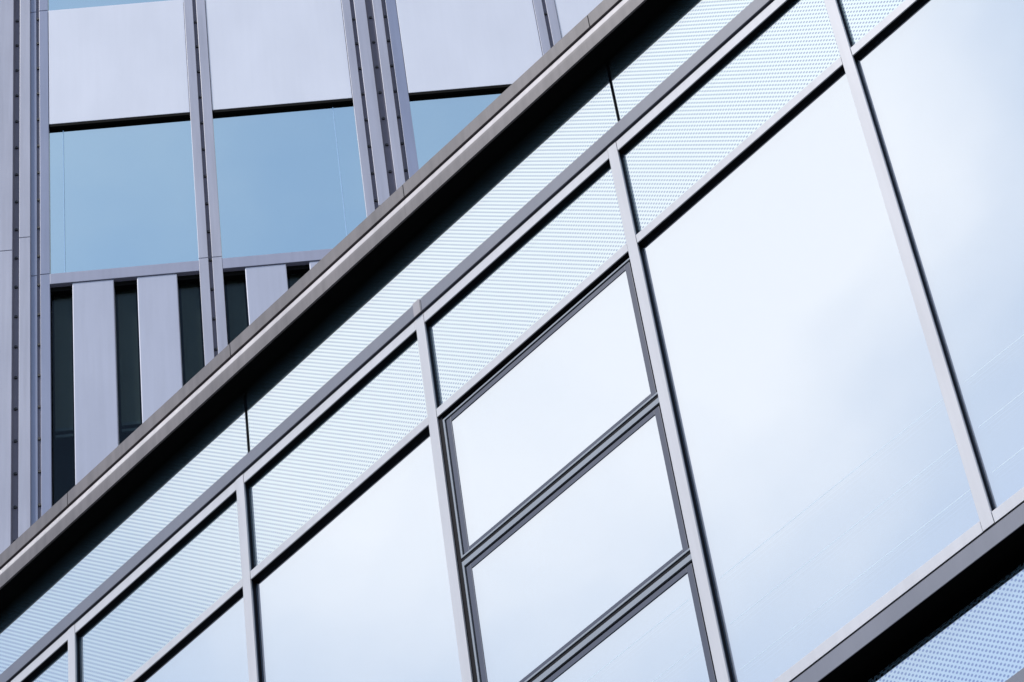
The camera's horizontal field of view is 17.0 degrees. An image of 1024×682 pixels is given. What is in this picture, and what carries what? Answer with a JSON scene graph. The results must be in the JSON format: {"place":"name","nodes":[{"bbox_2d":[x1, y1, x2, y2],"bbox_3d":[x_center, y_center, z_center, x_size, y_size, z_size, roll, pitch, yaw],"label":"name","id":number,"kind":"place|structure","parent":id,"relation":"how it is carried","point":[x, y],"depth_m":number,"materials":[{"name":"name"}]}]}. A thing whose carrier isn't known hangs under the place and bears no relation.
{"place":"outdoors","nodes":[
{"label":"outdoors","id":0,"kind":"place"},
{"bbox_2d":[0,0,602,553],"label":"panel building","id":1,"kind":"structure","parent":0,"point":[190,190],"depth_m":32.43,"materials":[{"name":"grey metal"}]},
{"bbox_2d":[48,0,183,10],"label":"window pane","id":2,"kind":"structure","parent":1,"relation":"in","point":[52,4],"depth_m":34.45,"materials":[{"name":"blue glass"}]},
{"bbox_2d":[49,118,198,273],"bbox_3d":[-3.644,-1.371,32.139,1.395,2.267,0.014,-5,-49,-3],"label":"window pane","id":3,"kind":"structure","parent":1,"relation":"in","point":[128,192],"depth_m":32.11,"materials":[{"name":"blue glass"}]},
{"bbox_2d":[213,103,366,257],"bbox_3d":[-2.088,-1.514,32.233,1.395,2.267,0.015,-5,-49,-3],"label":"window pane","id":4,"kind":"structure","parent":1,"relation":"in","point":[279,183],"depth_m":32.22,"materials":[{"name":"blue glass"}]},
{"bbox_2d":[409,90,504,168],"bbox_3d":[-0.207,-1.687,32.348,1.395,2.267,0.013,-5,-49,-4],"label":"window pane","id":5,"kind":"structure","parent":1,"relation":"in","point":[436,120],"depth_m":32.88,"materials":[{"name":"blue glass"}]},
{"bbox_2d":[0,0,1023,681],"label":"glass building","id":6,"kind":"structure","parent":0,"point":[642,340],"depth_m":16.86,"materials":[{"name":"glass"}]},
{"bbox_2d":[443,257,657,558],"bbox_3d":[0.188,0.336,17.163,0.040,1.028,1.407,33,-61,-31],"label":"window","id":7,"kind":"structure","parent":6,"relation":"in","point":[591,370],"depth_m":17.15,"materials":[{"name":"glass"}]},
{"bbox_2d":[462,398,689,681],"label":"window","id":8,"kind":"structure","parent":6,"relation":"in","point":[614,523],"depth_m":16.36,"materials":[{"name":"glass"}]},
{"bbox_2d":[533,554,716,681],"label":"window","id":9,"kind":"structure","parent":6,"relation":"in","point":[661,635],"depth_m":15.61,"materials":[{"name":"glass"}]}
]}

